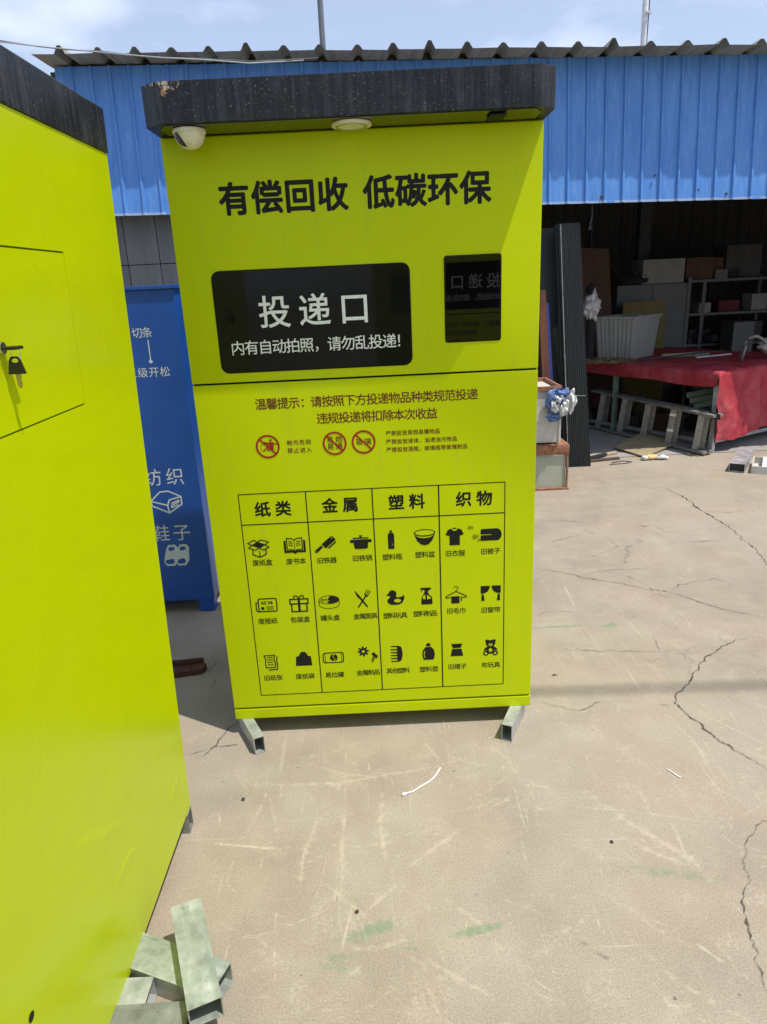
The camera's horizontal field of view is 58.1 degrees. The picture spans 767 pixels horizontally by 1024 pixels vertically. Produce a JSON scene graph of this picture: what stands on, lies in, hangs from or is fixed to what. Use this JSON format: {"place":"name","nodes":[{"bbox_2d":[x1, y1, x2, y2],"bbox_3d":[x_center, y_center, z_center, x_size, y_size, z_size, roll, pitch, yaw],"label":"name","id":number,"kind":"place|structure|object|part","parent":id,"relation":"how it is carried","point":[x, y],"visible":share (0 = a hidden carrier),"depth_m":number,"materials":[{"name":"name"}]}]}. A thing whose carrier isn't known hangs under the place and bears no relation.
{"place":"outdoors","nodes":[
{"label":"outdoors","id":0,"kind":"place"},
{"bbox_2d":[0,0,766,75],"label":"sky","id":1,"kind":"structure","parent":0,"point":[118,26],"materials":[{"name":"blue"}]},
{"bbox_2d":[31,38,766,349],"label":"workshop building","id":2,"kind":"structure","parent":0,"point":[651,150],"depth_m":5.20,"materials":[{"name":"metal"}]},
{"bbox_2d":[115,215,178,286],"bbox_3d":[-1.799,-1.692,5.758,1.042,2.900,0.050,-3,18,0],"label":"sliding door","id":3,"kind":"structure","parent":2,"relation":"in","point":[142,239],"depth_m":5.59,"materials":[{"name":"grey metal"}]},
{"bbox_2d":[0,41,303,63],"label":"cable","id":4,"kind":"object","parent":2,"relation":"attached to","point":[152,56],"visible":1,"depth_m":4.57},
{"bbox_2d":[0,40,317,61],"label":"cable","id":5,"kind":"object","parent":2,"relation":"attached to","point":[201,58],"visible":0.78,"depth_m":4.65,"materials":[{"name":"black rubber"}]},
{"bbox_2d":[588,203,592,229],"bbox_3d":[1.637,-2.397,5.450,0.034,0.325,0.009,-3,18,0],"label":"hanging wire","id":6,"kind":"object","parent":2,"relation":"hanging from","point":[591,218],"visible":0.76,"depth_m":5.47,"materials":[{"name":"grey metal"}]},
{"bbox_2d":[640,0,651,45],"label":"steel mast","id":7,"kind":"object","parent":2,"relation":"attached to","point":[646,12],"visible":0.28,"depth_m":10.33,"materials":[{"name":"silver metal"}]},
{"bbox_2d":[145,450,766,1023],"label":"ground","id":8,"kind":"structure","parent":0,"point":[487,874],"depth_m":2.12,"materials":[{"name":"concrete"}]},
{"bbox_2d":[0,45,193,1023],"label":"recycling cabinet","id":9,"kind":"object","parent":8,"relation":"on","point":[96,818],"visible":1,"depth_m":1.42,"materials":[{"name":"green metal"}]},
{"bbox_3d":[-0.644,-0.299,1.206,0.050,0.311,0.582,-2,18,1],"label":"door","id":10,"kind":"part","parent":9,"relation":"part of","materials":[{"name":"yellow metal"}]},
{"bbox_2d":[117,977,156,1004],"bbox_3d":[-0.599,1.116,1.573,0.137,0.055,0.074,-3,18,0],"label":"tube offcut","id":11,"kind":"object","parent":8,"relation":"on","point":[138,990],"visible":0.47,"depth_m":1.57,"materials":[{"name":"silver metal"}]},
{"bbox_2d":[109,1001,188,1023],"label":"tube offcut","id":12,"kind":"object","parent":8,"relation":"on","point":[174,1012],"visible":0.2,"depth_m":1.51,"materials":[{"name":"metal"}]},
{"bbox_2d":[124,284,218,610],"bbox_3d":[-1.434,-0.334,3.650,1.087,1.598,0.742,-3,18,0],"label":"blue cabinet","id":13,"kind":"object","parent":8,"relation":"on","point":[183,532],"visible":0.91,"depth_m":3.29,"materials":[{"name":"blue metal"}]},
{"bbox_2d":[129,933,232,1000],"bbox_3d":[-0.511,1.087,1.643,0.295,0.058,0.088,4,19,20],"label":"tube offcut","id":14,"kind":"object","parent":8,"relation":"on","point":[156,959],"visible":0.31,"depth_m":1.62,"materials":[{"name":"silver metal"}]},
{"bbox_2d":[171,897,224,1023],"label":"tube offcut","id":15,"kind":"object","parent":14,"relation":"on","point":[202,995],"visible":1,"depth_m":1.56,"materials":[{"name":"silver metal"}]},
{"bbox_2d":[172,657,206,677],"bbox_3d":[-0.866,0.671,2.976,0.200,0.055,0.061,-6,18,-10],"label":"rusty offcut","id":16,"kind":"object","parent":8,"relation":"on","point":[189,667],"visible":0.64,"depth_m":2.98,"materials":[{"name":"brown metal"}]},
{"bbox_2d":[317,0,325,49],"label":"steel mast","id":17,"kind":"object","parent":8,"relation":"on","point":[321,22],"depth_m":10.28,"materials":[{"name":"grey metal"}]},
{"bbox_2d":[141,63,555,754],"bbox_3d":[-0.052,-0.299,2.569,1.090,2.074,1.005,-3,18,0],"label":"recycling cabinet","id":18,"kind":"object","parent":8,"relation":"on","point":[357,255],"visible":1,"depth_m":2.15,"materials":[{"name":"metal"}]},
{"bbox_2d":[402,767,440,795],"bbox_3d":[0.131,0.883,2.257,0.180,0.007,0.022,-18,24,-39],"label":"cable tie","id":19,"kind":"object","parent":8,"relation":"on","point":[404,793],"visible":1,"depth_m":2.24,"materials":[{"name":"white plastic"}]},
{"bbox_2d":[191,474,766,988],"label":"ground cracks","id":20,"kind":"object","parent":8,"relation":"on","point":[663,704],"visible":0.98,"depth_m":2.62,"materials":[{"name":"concrete"}]},
{"bbox_2d":[539,290,549,378],"bbox_3d":[1.341,-1.068,5.706,0.193,1.460,0.067,10,22,33],"label":"leaning board","id":21,"kind":"object","parent":8,"relation":"on","point":[544,350],"visible":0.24,"depth_m":5.59,"materials":[{"name":"brown wood"}]},
{"bbox_2d":[537,228,561,437],"bbox_3d":[1.282,-1.351,5.823,0.550,1.930,0.150,-3,18,0],"label":"green sheet","id":22,"kind":"object","parent":8,"relation":"on","point":[548,282],"depth_m":5.67,"materials":[{"name":"green metal"}]},
{"bbox_2d":[546,303,552,380],"bbox_3d":[1.390,-1.023,5.721,0.163,1.360,0.046,9,22,33],"label":"leaning board","id":23,"kind":"object","parent":8,"relation":"on","point":[549,345],"visible":0.45,"depth_m":5.61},
{"bbox_2d":[535,438,569,490],"bbox_3d":[1.045,-0.406,5.511,0.734,0.352,0.542,-3,18,0],"label":"crate","id":24,"kind":"object","parent":8,"relation":"on","point":[551,461],"visible":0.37,"depth_m":5.28,"materials":[{"name":"white wood"}]},
{"bbox_2d":[536,377,561,443],"bbox_3d":[0.995,-0.785,5.404,0.662,0.437,0.510,-3,18,0],"label":"crate","id":25,"kind":"object","parent":24,"relation":"on","point":[547,431],"visible":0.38,"depth_m":5.20,"materials":[{"name":"white plastic"}]},
{"bbox_2d":[545,387,576,421],"bbox_3d":[1.298,-0.790,5.070,0.237,0.257,0.165,-3,18,0],"label":"crumpled bag","id":26,"kind":"object","parent":25,"relation":"on","point":[560,402],"visible":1,"depth_m":5.02,"materials":[{"name":"blue plastic"}]},
{"bbox_2d":[555,223,590,466],"bbox_3d":[1.561,-1.324,5.669,0.345,1.945,0.128,-3,18,0],"label":"sheet stack","id":27,"kind":"object","parent":8,"relation":"on","point":[573,374],"visible":0.98,"depth_m":5.62,"materials":[{"name":"grey metal"}]},
{"bbox_2d":[590,453,606,458],"bbox_3d":[1.903,-0.498,6.159,0.215,0.026,0.035,-12,20,-26],"label":"batten","id":28,"kind":"object","parent":8,"relation":"on","point":[598,455],"visible":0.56,"depth_m":6.15,"materials":[{"name":"wood"}]},
{"bbox_2d":[591,456,619,461],"bbox_3d":[1.930,-0.461,6.076,0.306,0.020,0.035,-6,18,-11],"label":"batten","id":29,"kind":"object","parent":8,"relation":"on","point":[605,459],"visible":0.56,"depth_m":6.07,"materials":[{"name":"brown wood"}]},
{"bbox_2d":[610,460,631,464],"bbox_3d":[2.042,-0.426,5.973,0.218,0.008,0.090,-10,19,-21],"label":"bent wire","id":30,"kind":"object","parent":8,"relation":"on","point":[621,463],"visible":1,"depth_m":5.97,"materials":[{"name":"grey metal"}]},
{"bbox_2d":[641,454,668,459],"bbox_3d":[2.369,-0.481,6.034,0.245,0.049,0.099,-3,18,0],"label":"work glove","id":31,"kind":"object","parent":8,"relation":"on","point":[650,457],"visible":1,"depth_m":6.01,"materials":[{"name":"white fabric"}]},
{"bbox_2d":[729,447,753,472],"bbox_3d":[2.982,-0.438,5.753,0.115,0.075,0.578,9,21,32],"label":"channel offcut","id":32,"kind":"object","parent":8,"relation":"on","point":[741,459],"visible":1,"depth_m":5.63,"materials":[{"name":"metal"}]},
{"bbox_2d":[751,457,766,474],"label":"metal tray","id":33,"kind":"object","parent":8,"relation":"on","point":[757,468],"visible":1,"depth_m":5.47,"materials":[{"name":"silver metal"}]},
{"bbox_2d":[762,456,766,466],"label":"paper sheet","id":34,"kind":"object","parent":33,"relation":"in","point":[764,463],"visible":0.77,"depth_m":5.61,"materials":[{"name":"white paper"}]},
{"bbox_2d":[589,385,766,457],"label":"shed floor","id":35,"kind":"structure","parent":0,"point":[601,441],"depth_m":6.57,"materials":[{"name":"grey concrete"}]},
{"bbox_2d":[590,217,593,247],"bbox_3d":[2.875,-2.876,9.653,0.040,2.303,0.191,0,18,7],"label":"pipe","id":36,"kind":"object","parent":35,"relation":"on","point":[591,235],"visible":0.23,"depth_m":9.41,"materials":[{"name":"black metal"}]},
{"bbox_2d":[588,407,597,423],"bbox_3d":[2.053,-1.049,7.606,0.594,0.244,0.459,-3,18,0],"label":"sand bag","id":37,"kind":"object","parent":35,"relation":"on","point":[591,414],"visible":0.12,"depth_m":7.45,"materials":[{"name":"black fabric"}]},
{"bbox_2d":[581,248,612,405],"bbox_3d":[2.443,-2.075,7.977,0.520,1.860,0.180,-3,18,0],"label":"cardboard panel","id":38,"kind":"object","parent":35,"relation":"on","point":[596,267],"visible":0.26,"depth_m":7.84,"materials":[{"name":"brown cardboard"}]},
{"bbox_2d":[590,451,617,455],"bbox_3d":[1.958,-0.513,6.218,0.342,0.028,0.035,-9,19,-19],"label":"batten","id":39,"kind":"object","parent":35,"relation":"on","point":[612,452],"visible":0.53,"depth_m":6.24,"materials":[{"name":"brown wood"}]},
{"bbox_2d":[592,391,632,425],"bbox_3d":[2.499,-1.130,7.561,0.340,0.320,0.250,-8,19,-16],"label":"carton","id":40,"kind":"object","parent":35,"relation":"on","point":[595,401],"visible":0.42,"depth_m":7.49,"materials":[{"name":"red cardboard"}]},
{"bbox_2d":[621,300,664,411],"bbox_3d":[3.007,-1.794,8.025,0.480,1.245,0.180,-3,18,0],"label":"cabinet","id":41,"kind":"object","parent":35,"relation":"on","point":[650,389],"visible":0.43,"depth_m":8.06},
{"bbox_2d":[614,434,678,455],"bbox_3d":[2.427,-0.634,6.449,0.717,0.059,0.409,-18,23,-39],"label":"plywood sheet","id":42,"kind":"object","parent":35,"relation":"on","point":[641,445],"visible":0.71,"depth_m":6.42,"materials":[{"name":"beige wood"}]},
{"bbox_2d":[611,282,687,402],"bbox_3d":[3.190,-2.065,8.538,0.830,1.425,0.482,-3,18,0],"label":"storage rack","id":43,"kind":"object","parent":35,"relation":"on","point":[673,295],"visible":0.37,"depth_m":8.18,"materials":[{"name":"metal"}]},
{"bbox_2d":[610,273,655,285],"bbox_3d":[2.987,-2.770,8.230,0.853,0.157,0.336,-3,18,0],"label":"bundle","id":44,"kind":"object","parent":43,"relation":"on","point":[630,278],"visible":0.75,"depth_m":8.14,"materials":[{"name":"fabric"}]},
{"bbox_3d":[2.966,-2.450,8.172,0.410,0.435,0.031,-3,18,0],"label":"door","id":45,"kind":"part","parent":43,"relation":"part of","materials":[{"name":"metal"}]},
{"bbox_2d":[632,258,684,283],"bbox_3d":[3.281,-2.880,8.275,0.490,0.273,0.380,-3,18,0],"label":"storage box","id":46,"kind":"object","parent":43,"relation":"on","point":[661,271],"visible":0.89,"depth_m":8.10,"materials":[{"name":"beige cardboard"}]},
{"bbox_3d":[3.378,-2.470,8.172,0.405,0.435,0.031,-3,18,0],"label":"door","id":47,"kind":"part","parent":43,"relation":"part of","materials":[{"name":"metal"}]},
{"bbox_3d":[3.410,-1.808,8.388,0.405,0.950,0.031,-3,18,0],"label":"door","id":48,"kind":"part","parent":43,"relation":"part of","materials":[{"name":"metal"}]},
{"bbox_2d":[642,410,669,431],"bbox_3d":[2.819,-0.927,7.085,0.240,0.200,0.200,-8,19,-16],"label":"carton","id":49,"kind":"object","parent":35,"relation":"on","point":[661,419],"visible":0.51,"depth_m":6.98,"materials":[{"name":"cardboard"}]},
{"bbox_2d":[589,389,722,453],"bbox_3d":[2.552,-0.903,6.686,0.140,0.394,1.710,-10,20,-22],"label":"step ladder","id":50,"kind":"object","parent":35,"relation":"on","point":[701,430],"visible":0.91,"depth_m":6.59,"materials":[{"name":"metal"}]},
{"bbox_2d":[588,258,760,429],"bbox_3d":[4.218,-2.138,8.124,4.278,1.736,2.091,-14,21,-31],"label":"scrap heap","id":51,"kind":"object","parent":35,"relation":"on","point":[719,274],"visible":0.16,"depth_m":8.13,"materials":[{"name":"grey"}]},
{"bbox_2d":[589,376,766,451],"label":"work table","id":52,"kind":"object","parent":35,"relation":"on","point":[613,424],"visible":0.28,"depth_m":6.67,"materials":[{"name":"grey metal"}]},
{"bbox_2d":[586,347,766,442],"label":"tablecloth","id":53,"kind":"object","parent":52,"relation":"on","point":[742,400],"visible":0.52,"depth_m":6.25,"materials":[{"name":"red fabric"}]},
{"bbox_2d":[583,283,600,359],"bbox_3d":[2.126,-1.950,7.088,0.201,0.763,0.208,-3,18,0],"label":"mop","id":54,"kind":"object","parent":53,"relation":"on","point":[592,303],"visible":0.98,"depth_m":7.02,"materials":[{"name":"fabric"}]},
{"bbox_2d":[586,357,637,364],"bbox_3d":[2.208,-1.530,6.925,0.690,0.063,0.423,-3,18,0],"label":"straw heap","id":55,"kind":"object","parent":53,"relation":"on","point":[612,360],"visible":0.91,"depth_m":6.86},
{"bbox_2d":[595,313,662,358],"bbox_3d":[2.539,-1.835,7.213,0.629,0.425,0.434,-18,24,-39],"label":"plastic tub","id":56,"kind":"object","parent":53,"relation":"on","point":[632,336],"visible":0.94,"depth_m":7.07,"materials":[{"name":"white plastic"}]},
{"bbox_2d":[638,350,723,360],"bbox_3d":[2.988,-1.575,6.939,0.884,0.060,0.016,-4,18,-5],"label":"iron bar","id":57,"kind":"object","parent":53,"relation":"on","point":[680,355],"visible":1,"depth_m":6.93,"materials":[{"name":"metal"}]},
{"bbox_2d":[661,351,709,356],"bbox_3d":[3.096,-1.615,7.085,0.504,0.035,0.050,-5,18,-7],"label":"wooden strip","id":58,"kind":"object","parent":53,"relation":"on","point":[669,354],"visible":0.53,"depth_m":7.07,"materials":[{"name":"brown wood"}]},
{"bbox_2d":[695,353,731,357],"bbox_3d":[3.323,-1.576,6.960,0.430,0.016,0.030,-8,19,-17],"label":"metal strip","id":59,"kind":"object","parent":53,"relation":"on","point":[713,355],"visible":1,"depth_m":6.94,"materials":[{"name":"white metal"}]},
{"bbox_2d":[738,334,766,360],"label":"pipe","id":60,"kind":"object","parent":53,"relation":"on","point":[761,346],"visible":1,"depth_m":6.49,"materials":[{"name":"metal"}]},
{"bbox_2d":[620,269,742,426],"bbox_3d":[4.394,-2.043,8.096,4.238,1.559,2.122,-14,21,-30],"label":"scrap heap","id":61,"kind":"object","parent":35,"relation":"on","point":[737,273],"visible":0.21,"depth_m":8.13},
{"bbox_2d":[610,242,766,430],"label":"scrap heap","id":62,"kind":"object","parent":35,"relation":"on","point":[691,424],"visible":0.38,"depth_m":8.30,"materials":[{"name":"fabric"}]},
{"bbox_2d":[679,385,711,434],"bbox_3d":[3.086,-0.973,6.609,0.456,0.561,0.044,4,19,19],"label":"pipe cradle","id":63,"kind":"object","parent":35,"relation":"on","point":[682,403],"visible":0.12,"depth_m":6.65,"materials":[{"name":"metal"}]},
{"bbox_2d":[693,399,712,407],"bbox_3d":[3.123,-1.046,6.551,0.340,0.138,0.060,5,20,22],"label":"pipe offcut","id":64,"kind":"object","parent":63,"relation":"on","point":[702,404],"visible":0.31,"depth_m":6.57,"materials":[{"name":"green metal"}]},
{"bbox_2d":[689,393,712,402],"bbox_3d":[3.096,-1.095,6.561,0.352,0.129,0.060,5,20,23],"label":"pipe offcut","id":65,"kind":"object","parent":64,"relation":"on","point":[700,398],"visible":0.62,"depth_m":6.57,"materials":[{"name":"green metal"}]},
{"bbox_2d":[686,387,713,397],"bbox_3d":[3.078,-1.151,6.574,0.371,0.129,0.060,4,19,18],"label":"pipe offcut","id":66,"kind":"object","parent":65,"relation":"on","point":[699,392],"visible":0.62,"depth_m":6.57,"materials":[{"name":"green metal"}]},
{"bbox_2d":[677,274,766,402],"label":"storage rack","id":67,"kind":"object","parent":35,"relation":"on","point":[701,314],"visible":0.37,"depth_m":8.27,"materials":[{"name":"grey metal"}]},
{"bbox_2d":[686,328,710,343],"bbox_3d":[3.850,-2.174,8.525,0.263,0.160,0.224,-3,18,0],"label":"carton","id":68,"kind":"object","parent":67,"relation":"on","point":[690,331],"visible":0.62,"depth_m":8.43,"materials":[{"name":"black cardboard"}]},
{"bbox_2d":[684,257,714,279],"bbox_3d":[3.748,-2.936,8.343,0.330,0.251,0.330,-3,18,0],"label":"carton","id":69,"kind":"object","parent":67,"relation":"on","point":[698,268],"visible":0.72,"depth_m":8.19,"materials":[{"name":"cardboard"}]},
{"bbox_2d":[693,302,710,312],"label":"carton","id":70,"kind":"object","parent":67,"relation":"on","point":[697,308],"visible":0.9,"depth_m":8.26,"materials":[{"name":"grey cardboard"}]},
{"bbox_2d":[713,257,723,278],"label":"carton","id":71,"kind":"object","parent":67,"relation":"on","point":[718,262],"visible":0.55,"depth_m":8.20,"materials":[{"name":"cardboard"}]},
{"bbox_2d":[710,299,739,311],"bbox_3d":[4.159,-2.523,8.437,0.250,0.131,0.240,-3,18,0],"label":"carton","id":72,"kind":"object","parent":67,"relation":"on","point":[722,305],"visible":0.89,"depth_m":8.33,"materials":[{"name":"red cardboard"}]},
{"bbox_2d":[710,320,762,341],"bbox_3d":[4.348,-2.240,8.542,0.500,0.231,0.300,-3,18,0],"label":"carton","id":73,"kind":"object","parent":67,"relation":"on","point":[715,327],"visible":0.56,"depth_m":8.43,"materials":[{"name":"black cardboard"}]},
{"bbox_2d":[713,244,762,277],"bbox_3d":[4.269,-3.030,8.362,0.420,0.371,0.350,-3,18,0],"label":"carton","id":74,"kind":"object","parent":67,"relation":"on","point":[745,259],"visible":0.74,"depth_m":8.20,"materials":[{"name":"grey cardboard"}]},
{"bbox_2d":[741,293,766,309],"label":"carton","id":75,"kind":"object","parent":67,"relation":"on","point":[754,301],"visible":1,"depth_m":8.31,"materials":[{"name":"white cardboard"}]},
{"bbox_2d":[719,320,754,351],"bbox_3d":[4.141,-1.754,8.172,0.240,0.975,0.300,-3,18,0],"label":"storage box","id":76,"kind":"object","parent":35,"relation":"on","point":[735,334],"visible":0.45,"depth_m":7.95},
{"bbox_2d":[686,386,711,407],"bbox_3d":[3.796,-1.421,8.223,0.300,0.340,0.260,1,19,13],"label":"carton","id":77,"kind":"object","parent":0,"point":[691,388],"visible":0.03,"depth_m":8.16,"materials":[{"name":"black cardboard"}]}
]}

